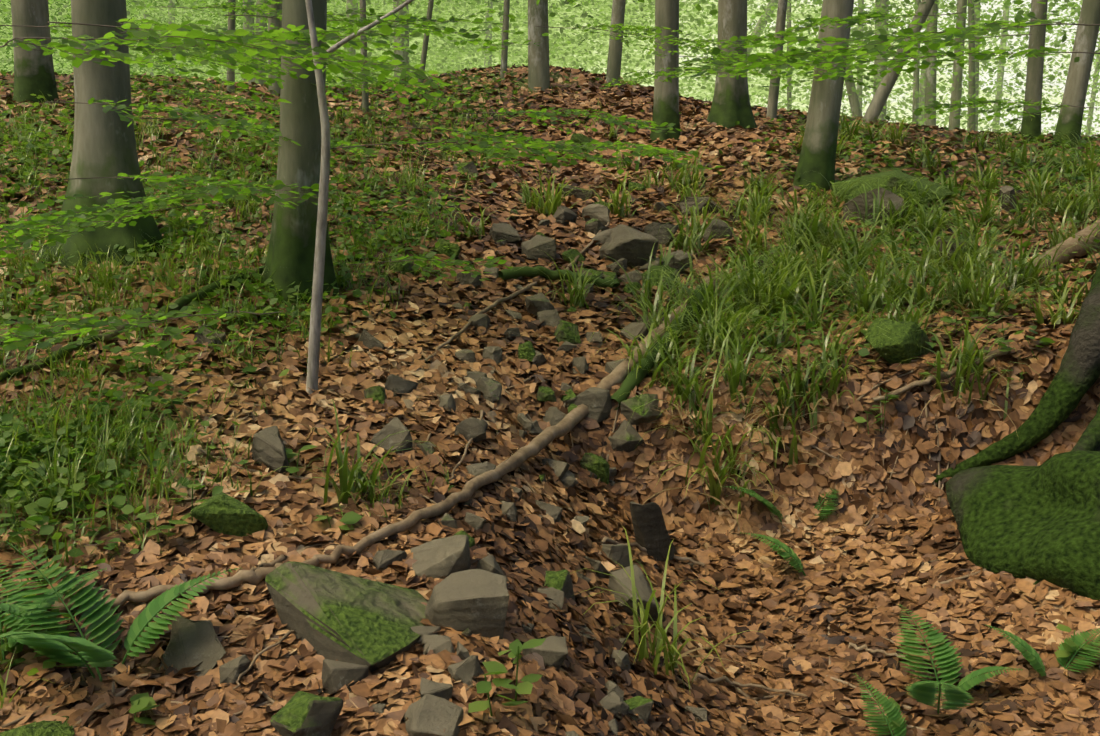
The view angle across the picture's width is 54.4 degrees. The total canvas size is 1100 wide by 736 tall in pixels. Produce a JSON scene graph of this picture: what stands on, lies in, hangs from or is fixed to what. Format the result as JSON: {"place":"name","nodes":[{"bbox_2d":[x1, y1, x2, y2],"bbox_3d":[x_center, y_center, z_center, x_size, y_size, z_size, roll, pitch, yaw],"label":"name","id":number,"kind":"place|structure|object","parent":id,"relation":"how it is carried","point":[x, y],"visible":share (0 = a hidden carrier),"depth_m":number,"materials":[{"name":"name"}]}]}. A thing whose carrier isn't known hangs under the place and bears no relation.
{"place":"outdoors","nodes":[
{"label":"outdoors","id":0,"kind":"place"},
{"bbox_2d":[0,0,1099,363],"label":"spray","id":1,"kind":"object","parent":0,"point":[72,218],"depth_m":5.21,"materials":[{"name":"green plant"}]},
{"bbox_2d":[0,0,1099,694],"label":"ground","id":2,"kind":"structure","parent":0,"point":[802,464],"depth_m":15.82,"materials":[{"name":"brown soil"}]},
{"bbox_2d":[11,0,58,103],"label":"tree","id":3,"kind":"object","parent":2,"relation":"on","point":[34,73],"visible":0.6,"depth_m":12.70,"materials":[{"name":"grey wood"}]},
{"bbox_2d":[38,0,167,270],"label":"tree","id":4,"kind":"object","parent":2,"relation":"on","point":[104,144],"visible":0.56,"depth_m":6.29,"materials":[{"name":"grey wood"}]},
{"bbox_2d":[160,615,225,676],"bbox_3d":[-0.967,0.777,2.885,0.194,0.180,0.152,6,12,28],"label":"rock","id":5,"kind":"object","parent":2,"relation":"on","point":[192,643],"visible":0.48,"depth_m":2.88,"materials":[{"name":"stone"}]},
{"bbox_2d":[193,324,225,358],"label":"rock","id":6,"kind":"object","parent":2,"relation":"on","point":[202,338],"visible":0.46,"depth_m":4.92,"materials":[{"name":"stone"}]},
{"bbox_2d":[190,492,267,536],"bbox_3d":[-1.053,0.515,3.547,0.238,0.214,0.182,-2,11,-9],"label":"rock","id":7,"kind":"object","parent":2,"relation":"on","point":[222,512],"visible":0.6,"depth_m":3.47,"materials":[{"name":"stone"}]},
{"bbox_2d":[219,654,250,683],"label":"rock","id":8,"kind":"object","parent":2,"relation":"on","point":[231,671],"visible":0.79,"depth_m":2.80,"materials":[{"name":"stone"}]},
{"bbox_2d":[260,0,339,305],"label":"tree","id":9,"kind":"object","parent":2,"relation":"on","point":[290,254],"visible":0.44,"depth_m":5.62,"materials":[{"name":"grey wood"}]},
{"bbox_2d":[270,691,342,735],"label":"rock","id":10,"kind":"object","parent":2,"relation":"on","point":[301,713],"visible":1,"depth_m":2.52,"materials":[{"name":"stone"}]},
{"bbox_2d":[265,561,428,671],"bbox_3d":[-0.519,0.733,3.083,0.412,0.329,0.491,-11,15,-43],"label":"rock","id":11,"kind":"object","parent":2,"relation":"on","point":[331,615],"visible":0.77,"depth_m":2.98,"materials":[{"name":"stone"}]},
{"bbox_2d":[305,0,413,393],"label":"sapling","id":12,"kind":"object","parent":2,"relation":"on","point":[315,326],"visible":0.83,"depth_m":4.45,"materials":[{"name":"grey plant"}]},
{"bbox_2d":[358,329,385,354],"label":"rock","id":13,"kind":"object","parent":2,"relation":"on","point":[369,340],"visible":0.4,"depth_m":5.19,"materials":[{"name":"stone"}]},
{"bbox_2d":[364,386,386,403],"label":"rock","id":14,"kind":"object","parent":2,"relation":"on","point":[375,393],"visible":0.44,"depth_m":4.61,"materials":[{"name":"stone"}]},
{"bbox_2d":[373,550,406,570],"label":"rock","id":15,"kind":"object","parent":2,"relation":"on","point":[382,559],"visible":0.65,"depth_m":3.37,"materials":[{"name":"stone"}]},
{"bbox_2d":[388,261,413,276],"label":"rock","id":16,"kind":"object","parent":2,"relation":"on","point":[405,268],"visible":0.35,"depth_m":6.40,"materials":[{"name":"stone"}]},
{"bbox_2d":[385,374,417,397],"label":"rock","id":17,"kind":"object","parent":2,"relation":"on","point":[395,384],"visible":0.4,"depth_m":4.74,"materials":[{"name":"stone"}]},
{"bbox_2d":[410,626,440,644],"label":"rock","id":18,"kind":"object","parent":2,"relation":"on","point":[424,630],"visible":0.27,"depth_m":2.98,"materials":[{"name":"stone"}]},
{"bbox_2d":[413,677,452,700],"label":"rock","id":19,"kind":"object","parent":2,"relation":"on","point":[440,690],"visible":0.5,"depth_m":2.70,"materials":[{"name":"stone"}]},
{"bbox_2d":[422,635,454,654],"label":"rock","id":20,"kind":"object","parent":2,"relation":"on","point":[436,644],"visible":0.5,"depth_m":2.92,"materials":[{"name":"stone"}]},
{"bbox_2d":[433,238,459,258],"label":"rock","id":21,"kind":"object","parent":2,"relation":"on","point":[451,250],"visible":0.42,"depth_m":6.88,"materials":[{"name":"stone"}]},
{"bbox_2d":[439,394,455,414],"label":"rock","id":22,"kind":"object","parent":2,"relation":"on","point":[447,402],"visible":0.48,"depth_m":4.69,"materials":[{"name":"stone"}]},
{"bbox_2d":[448,655,484,685],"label":"rock","id":23,"kind":"object","parent":2,"relation":"on","point":[467,670],"visible":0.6,"depth_m":2.82,"materials":[{"name":"stone"}]},
{"bbox_2d":[456,271,481,290],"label":"rock","id":24,"kind":"object","parent":2,"relation":"on","point":[464,278],"visible":0.58,"depth_m":6.43,"materials":[{"name":"stone"}]},
{"bbox_2d":[454,417,487,441],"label":"rock","id":25,"kind":"object","parent":2,"relation":"on","point":[468,429],"visible":0.67,"depth_m":4.43,"materials":[{"name":"stone"}]},
{"bbox_2d":[464,512,485,530],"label":"rock","id":26,"kind":"object","parent":2,"relation":"on","point":[476,522],"visible":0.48,"depth_m":3.71,"materials":[{"name":"stone"}]},
{"bbox_2d":[468,313,489,330],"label":"rock","id":27,"kind":"object","parent":2,"relation":"on","point":[478,320],"visible":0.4,"depth_m":5.76,"materials":[{"name":"stone"}]},
{"bbox_2d":[465,461,495,475],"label":"rock","id":28,"kind":"object","parent":2,"relation":"on","point":[476,469],"visible":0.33,"depth_m":4.18,"materials":[{"name":"stone"}]},
{"bbox_2d":[476,376,501,403],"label":"rock","id":29,"kind":"object","parent":2,"relation":"on","point":[490,389],"visible":0.79,"depth_m":4.96,"materials":[{"name":"stone"}]},
{"bbox_2d":[482,346,502,363],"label":"rock","id":30,"kind":"object","parent":2,"relation":"on","point":[494,353],"visible":0.75,"depth_m":5.33,"materials":[{"name":"stone"}]},
{"bbox_2d":[476,555,509,583],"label":"rock","id":31,"kind":"object","parent":2,"relation":"on","point":[489,563],"visible":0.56,"depth_m":3.39,"materials":[{"name":"stone"}]},
{"bbox_2d":[287,275,718,565],"bbox_3d":[0.174,0.033,5.001,0.219,0.550,4.112,5,12,25],"label":"branch","id":32,"kind":"object","parent":2,"relation":"on","point":[570,420],"visible":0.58,"depth_m":4.22,"materials":[{"name":"brown wood"}]},
{"bbox_2d":[611,285,709,409],"bbox_3d":[0.654,-0.158,5.843,0.150,0.446,1.662,4,12,22],"label":"mossy branch","id":33,"kind":"object","parent":32,"relation":"attached to","point":[631,381],"visible":0.48,"depth_m":5.37,"materials":[{"name":"green plant"}]},
{"bbox_2d":[489,222,521,243],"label":"rock","id":34,"kind":"object","parent":2,"relation":"on","point":[502,231],"visible":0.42,"depth_m":7.46,"materials":[{"name":"stone"}]},
{"bbox_2d":[500,500,517,521],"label":"rock","id":35,"kind":"object","parent":2,"relation":"on","point":[509,510],"visible":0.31,"depth_m":3.94,"materials":[{"name":"stone"}]},
{"bbox_2d":[518,341,535,360],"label":"rock","id":36,"kind":"object","parent":2,"relation":"on","point":[526,350],"visible":0.65,"depth_m":5.37,"materials":[{"name":"stone"}]},
{"bbox_2d":[521,235,555,261],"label":"rock","id":37,"kind":"object","parent":2,"relation":"on","point":[535,247],"visible":0.6,"depth_m":7.19,"materials":[{"name":"stone"}]},
{"bbox_2d":[525,292,554,314],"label":"rock","id":38,"kind":"object","parent":2,"relation":"on","point":[538,302],"visible":0.79,"depth_m":6.05,"materials":[{"name":"stone"}]},
{"bbox_2d":[536,386,555,401],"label":"rock","id":39,"kind":"object","parent":2,"relation":"on","point":[544,394],"visible":0.92,"depth_m":5.14,"materials":[{"name":"stone"}]},
{"bbox_2d":[536,309,560,328],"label":"rock","id":40,"kind":"object","parent":2,"relation":"on","point":[551,318],"visible":0.52,"depth_m":5.99,"materials":[{"name":"stone"}]},
{"bbox_2d":[535,500,562,521],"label":"rock","id":41,"kind":"object","parent":2,"relation":"on","point":[554,512],"visible":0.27,"depth_m":4.20,"materials":[{"name":"stone"}]},
{"bbox_2d":[0,0,1099,136],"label":"foliage","id":42,"kind":"object","parent":2,"relation":"on","point":[700,22],"depth_m":36.04,"materials":[{"name":"green plant"}]},
{"bbox_2d":[0,64,1099,735],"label":"leaf litter","id":43,"kind":"object","parent":2,"relation":"on","point":[764,592],"visible":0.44,"depth_m":4.52,"materials":[{"name":"brown plant"}]},
{"bbox_2d":[0,713,74,735],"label":"rock","id":44,"kind":"object","parent":43,"relation":"on","point":[49,728],"visible":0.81,"depth_m":2.59,"materials":[{"name":"stone"}]},
{"bbox_2d":[0,265,264,381],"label":"branch","id":45,"kind":"object","parent":43,"relation":"on","point":[180,302],"visible":0.67,"depth_m":4.94,"materials":[{"name":"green wood"}]},
{"bbox_2d":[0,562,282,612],"bbox_3d":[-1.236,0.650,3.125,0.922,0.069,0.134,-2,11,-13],"label":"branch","id":46,"kind":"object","parent":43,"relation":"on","point":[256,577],"visible":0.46,"depth_m":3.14,"materials":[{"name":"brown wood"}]},
{"bbox_2d":[232,630,293,689],"bbox_3d":[-0.746,0.756,2.918,0.046,0.066,0.401,5,12,23],"label":"stick","id":47,"kind":"object","parent":43,"relation":"on","point":[263,651],"visible":0.67,"depth_m":2.88,"materials":[{"name":"brown wood"}]},
{"bbox_2d":[250,426,291,474],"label":"rock","id":48,"kind":"object","parent":43,"relation":"on","point":[268,449],"visible":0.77,"depth_m":3.92,"materials":[{"name":"stone"}]},
{"bbox_2d":[321,659,368,695],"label":"rock","id":49,"kind":"object","parent":43,"relation":"on","point":[337,676],"visible":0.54,"depth_m":2.77,"materials":[{"name":"stone"}]},
{"bbox_2d":[371,417,411,453],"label":"rock","id":50,"kind":"object","parent":43,"relation":"on","point":[394,425],"visible":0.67,"depth_m":4.21,"materials":[{"name":"stone"}]},
{"bbox_2d":[403,694,463,735],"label":"rock","id":51,"kind":"object","parent":43,"relation":"on","point":[428,715],"visible":0.79,"depth_m":2.60,"materials":[{"name":"stone"}]},
{"bbox_2d":[410,535,470,580],"bbox_3d":[-0.353,0.607,3.401,0.197,0.150,0.203,0,11,2],"label":"rock","id":52,"kind":"object","parent":43,"relation":"on","point":[444,557],"visible":0.75,"depth_m":3.34,"materials":[{"name":"stone"}]},
{"bbox_2d":[424,569,509,638],"bbox_3d":[-0.240,0.704,3.125,0.258,0.222,0.209,0,11,2],"label":"rock","id":53,"kind":"object","parent":43,"relation":"on","point":[475,601],"visible":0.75,"depth_m":3.03,"materials":[{"name":"stone"}]},
{"bbox_2d":[424,282,536,361],"bbox_3d":[-0.370,-0.282,5.867,0.077,0.214,1.643,4,12,18],"label":"thin branch","id":54,"kind":"object","parent":43,"relation":"on","point":[494,304],"visible":0.85,"depth_m":5.98,"materials":[{"name":"brown wood"}]},
{"bbox_2d":[522,636,567,670],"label":"rock","id":55,"kind":"object","parent":43,"relation":"on","point":[552,651],"visible":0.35,"depth_m":3.04,"materials":[{"name":"stone"}]},
{"bbox_2d":[0,70,1099,675],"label":"herb layer","id":56,"kind":"object","parent":43,"relation":"on","point":[8,424],"visible":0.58,"depth_m":6.26,"materials":[{"name":"green plant"}]},
{"bbox_2d":[0,174,1099,735],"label":"dead sticks","id":57,"kind":"object","parent":43,"relation":"on","point":[270,700],"visible":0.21,"depth_m":4.22,"materials":[{"name":"brown wood"}]},
{"bbox_2d":[498,265,619,286],"bbox_3d":[0.051,-0.576,6.746,0.772,0.140,0.190,-2,11,-11],"label":"branch log","id":58,"kind":"object","parent":43,"relation":"on","point":[524,271],"visible":0.79,"depth_m":6.75,"materials":[{"name":"green plant"}]},
{"bbox_2d":[601,537,704,565],"bbox_3d":[0.414,0.765,4.521,0.529,0.221,0.114,-6,13,-29],"label":"stick","id":59,"kind":"object","parent":43,"relation":"on","point":[614,542],"visible":0.75,"depth_m":4.53,"materials":[{"name":"brown wood"}]},
{"bbox_2d":[693,673,807,697],"bbox_3d":[0.680,1.077,3.681,0.400,0.107,0.095,-1,11,-3],"label":"stick","id":60,"kind":"object","parent":43,"relation":"on","point":[719,679],"visible":0.98,"depth_m":3.69,"materials":[{"name":"brown wood"}]},
{"bbox_2d":[871,345,1009,401],"bbox_3d":[1.889,0.025,5.144,0.710,0.258,0.053,-2,11,-11],"label":"branch","id":61,"kind":"object","parent":43,"relation":"on","point":[928,380],"visible":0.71,"depth_m":5.13,"materials":[{"name":"brown wood"}]},
{"bbox_2d":[0,67,1099,708],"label":"grass tufts","id":62,"kind":"object","parent":2,"relation":"on","point":[784,279],"visible":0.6,"depth_m":6.17,"materials":[{"name":"green plant"}]},
{"bbox_2d":[0,486,1099,735],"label":"fern","id":63,"kind":"object","parent":2,"relation":"on","point":[100,618],"visible":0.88,"depth_m":2.92,"materials":[{"name":"green plant"}]},
{"bbox_2d":[538,587,563,612],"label":"rock","id":64,"kind":"object","parent":2,"relation":"on","point":[556,595],"visible":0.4,"depth_m":3.46,"materials":[{"name":"stone"}]},
{"bbox_2d":[543,407,565,425],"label":"rock","id":65,"kind":"object","parent":2,"relation":"on","point":[553,416],"visible":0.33,"depth_m":5.08,"materials":[{"name":"stone"}]},
{"bbox_2d":[542,458,569,480],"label":"rock","id":66,"kind":"object","parent":2,"relation":"on","point":[560,468],"visible":0.46,"depth_m":4.68,"materials":[{"name":"stone"}]},
{"bbox_2d":[544,570,575,601],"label":"rock","id":67,"kind":"object","parent":2,"relation":"on","point":[556,580],"visible":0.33,"depth_m":3.58,"materials":[{"name":"stone"}]},
{"bbox_2d":[553,205,576,228],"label":"rock","id":68,"kind":"object","parent":2,"relation":"on","point":[562,214],"visible":0.56,"depth_m":8.23,"materials":[{"name":"stone"}]},
{"bbox_2d":[551,320,580,346],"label":"rock","id":69,"kind":"object","parent":2,"relation":"on","point":[566,331],"visible":0.54,"depth_m":5.74,"materials":[{"name":"stone"}]},
{"bbox_2d":[557,183,594,203],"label":"rock","id":70,"kind":"object","parent":2,"relation":"on","point":[577,192],"visible":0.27,"depth_m":9.44,"materials":[{"name":"stone"}]},
{"bbox_2d":[571,356,588,374],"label":"rock","id":71,"kind":"object","parent":2,"relation":"on","point":[580,364],"visible":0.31,"depth_m":5.35,"materials":[{"name":"stone"}]},
{"bbox_2d":[572,387,611,422],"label":"rock","id":72,"kind":"object","parent":2,"relation":"on","point":[596,401],"visible":0.79,"depth_m":5.12,"materials":[{"name":"stone"}]},
{"bbox_2d":[580,453,609,483],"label":"rock","id":73,"kind":"object","parent":2,"relation":"on","point":[599,466],"visible":0.77,"depth_m":4.97,"materials":[{"name":"stone"}]},
{"bbox_2d":[582,204,609,224],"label":"rock","id":74,"kind":"object","parent":2,"relation":"on","point":[600,213],"visible":0.67,"depth_m":8.43,"materials":[{"name":"stone"}]},
{"bbox_2d":[584,556,609,577],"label":"rock","id":75,"kind":"object","parent":2,"relation":"on","point":[597,565],"visible":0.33,"depth_m":4.03,"materials":[{"name":"stone"}]},
{"bbox_2d":[226,0,975,132],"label":"trunks","id":76,"kind":"object","parent":2,"relation":"on","point":[538,68],"visible":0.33,"depth_m":16.73,"materials":[{"name":"grey wood"}]},
{"bbox_2d":[599,691,629,719],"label":"rock","id":77,"kind":"object","parent":2,"relation":"on","point":[613,702],"visible":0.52,"depth_m":3.01,"materials":[{"name":"stone"}]},
{"bbox_2d":[602,544,629,567],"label":"rock","id":78,"kind":"object","parent":2,"relation":"on","point":[618,553],"visible":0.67,"depth_m":4.27,"materials":[{"name":"stone"}]},
{"bbox_2d":[610,650,630,670],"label":"rock","id":79,"kind":"object","parent":2,"relation":"on","point":[621,657],"visible":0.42,"depth_m":3.35,"materials":[{"name":"stone"}]},
{"bbox_2d":[608,420,643,451],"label":"rock","id":80,"kind":"object","parent":2,"relation":"on","point":[625,437],"visible":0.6,"depth_m":5.08,"materials":[{"name":"stone"}]},
{"bbox_2d":[598,224,658,268],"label":"rock","id":81,"kind":"object","parent":2,"relation":"on","point":[632,246],"visible":0.67,"depth_m":7.24,"materials":[{"name":"stone"}]},
{"bbox_2d":[620,320,649,341],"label":"rock","id":82,"kind":"object","parent":2,"relation":"on","point":[634,328],"visible":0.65,"depth_m":5.91,"materials":[{"name":"stone"}]},
{"bbox_2d":[608,564,665,623],"bbox_3d":[0.308,0.873,3.921,0.193,0.249,0.172,11,15,43],"label":"rock","id":83,"kind":"object","parent":2,"relation":"on","point":[643,587],"visible":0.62,"depth_m":3.89,"materials":[{"name":"stone"}]},
{"bbox_2d":[624,696,653,723],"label":"rock","id":84,"kind":"object","parent":2,"relation":"on","point":[641,706],"visible":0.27,"depth_m":3.06,"materials":[{"name":"stone"}]},
{"bbox_2d":[621,394,662,425],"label":"rock","id":85,"kind":"object","parent":2,"relation":"on","point":[647,413],"visible":0.75,"depth_m":5.12,"materials":[{"name":"stone"}]},
{"bbox_2d":[630,501,675,565],"bbox_3d":[0.426,0.743,4.582,0.216,0.395,0.114,-10,15,-41],"label":"rock","id":86,"kind":"object","parent":2,"relation":"on","point":[652,537],"visible":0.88,"depth_m":4.54,"materials":[{"name":"stone"}]},
{"bbox_2d":[644,222,677,249],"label":"rock","id":87,"kind":"object","parent":2,"relation":"on","point":[652,228],"visible":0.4,"depth_m":7.82,"materials":[{"name":"stone"}]},
{"bbox_2d":[642,265,680,295],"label":"rock","id":88,"kind":"object","parent":2,"relation":"on","point":[654,277],"visible":0.5,"depth_m":6.88,"materials":[{"name":"stone"}]},
{"bbox_2d":[649,0,680,143],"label":"tree","id":89,"kind":"object","parent":2,"relation":"on","point":[666,103],"visible":0.6,"depth_m":12.63,"materials":[{"name":"grey wood"}]},
{"bbox_2d":[668,250,692,275],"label":"rock","id":90,"kind":"object","parent":2,"relation":"on","point":[679,257],"visible":0.58,"depth_m":7.22,"materials":[{"name":"stone"}]},
{"bbox_2d":[679,197,710,215],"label":"rock","id":91,"kind":"object","parent":2,"relation":"on","point":[691,203],"visible":0.4,"depth_m":8.88,"materials":[{"name":"stone"}]},
{"bbox_2d":[701,217,732,243],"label":"rock","id":92,"kind":"object","parent":2,"relation":"on","point":[721,225],"visible":0.4,"depth_m":8.07,"materials":[{"name":"stone"}]},
{"bbox_2d":[707,0,757,129],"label":"tree","id":93,"kind":"object","parent":2,"relation":"on","point":[730,105],"visible":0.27,"depth_m":13.53,"materials":[{"name":"green wood"}]},
{"bbox_2d":[793,0,853,193],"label":"tree trunk","id":94,"kind":"object","parent":2,"relation":"on","point":[817,157],"visible":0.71,"depth_m":9.62,"materials":[{"name":"grey wood"}]},
{"bbox_2d":[843,187,903,226],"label":"rock","id":95,"kind":"object","parent":2,"relation":"on","point":[897,200],"visible":0.33,"depth_m":8.75,"materials":[{"name":"stone"}]},
{"bbox_2d":[830,170,953,205],"bbox_3d":[3.051,-1.567,9.470,1.050,0.362,1.023,0,11,2],"label":"moss","id":96,"kind":"object","parent":2,"relation":"on","point":[891,179],"visible":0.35,"depth_m":9.19,"materials":[{"name":"plant"}]},
{"bbox_2d":[864,317,933,363],"bbox_3d":[1.744,-0.099,5.414,0.358,0.308,0.258,-11,15,-44],"label":"rock","id":97,"kind":"object","parent":2,"relation":"on","point":[900,345],"visible":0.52,"depth_m":5.31,"materials":[{"name":"stone"}]},
{"bbox_2d":[936,235,980,272],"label":"rock","id":98,"kind":"object","parent":2,"relation":"on","point":[953,246],"visible":0.31,"depth_m":7.35,"materials":[{"name":"stone"}]},
{"bbox_2d":[1000,185,1016,216],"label":"rock","id":99,"kind":"object","parent":2,"relation":"on","point":[1009,191],"visible":0.54,"depth_m":9.09,"materials":[{"name":"stone"}]},
{"bbox_2d":[932,262,1099,483],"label":"mossy root","id":100,"kind":"object","parent":2,"relation":"on","point":[1076,376],"visible":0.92,"depth_m":4.97,"materials":[{"name":"green plant"}]},
{"bbox_2d":[945,450,1099,600],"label":"mossy boulder","id":101,"kind":"object","parent":2,"relation":"on","point":[1041,522],"visible":0.88,"depth_m":4.26,"materials":[{"name":"green plant"}]},
{"bbox_2d":[1020,0,1047,142],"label":"tree","id":102,"kind":"object","parent":2,"relation":"on","point":[1033,90],"visible":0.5,"depth_m":14.74,"materials":[{"name":"grey wood"}]},
{"bbox_2d":[982,219,1099,294],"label":"fallen log","id":103,"kind":"object","parent":2,"relation":"on","point":[1081,251],"visible":0.33,"depth_m":7.46,"materials":[{"name":"brown wood"}]},
{"bbox_2d":[1033,403,1099,584],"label":"roots","id":104,"kind":"object","parent":2,"relation":"on","point":[1089,440],"visible":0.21,"depth_m":4.55,"materials":[{"name":"plant"}]},
{"bbox_2d":[1051,0,1099,150],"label":"tree","id":105,"kind":"object","parent":2,"relation":"on","point":[1070,118],"visible":0.56,"depth_m":13.97,"materials":[{"name":"grey wood"}]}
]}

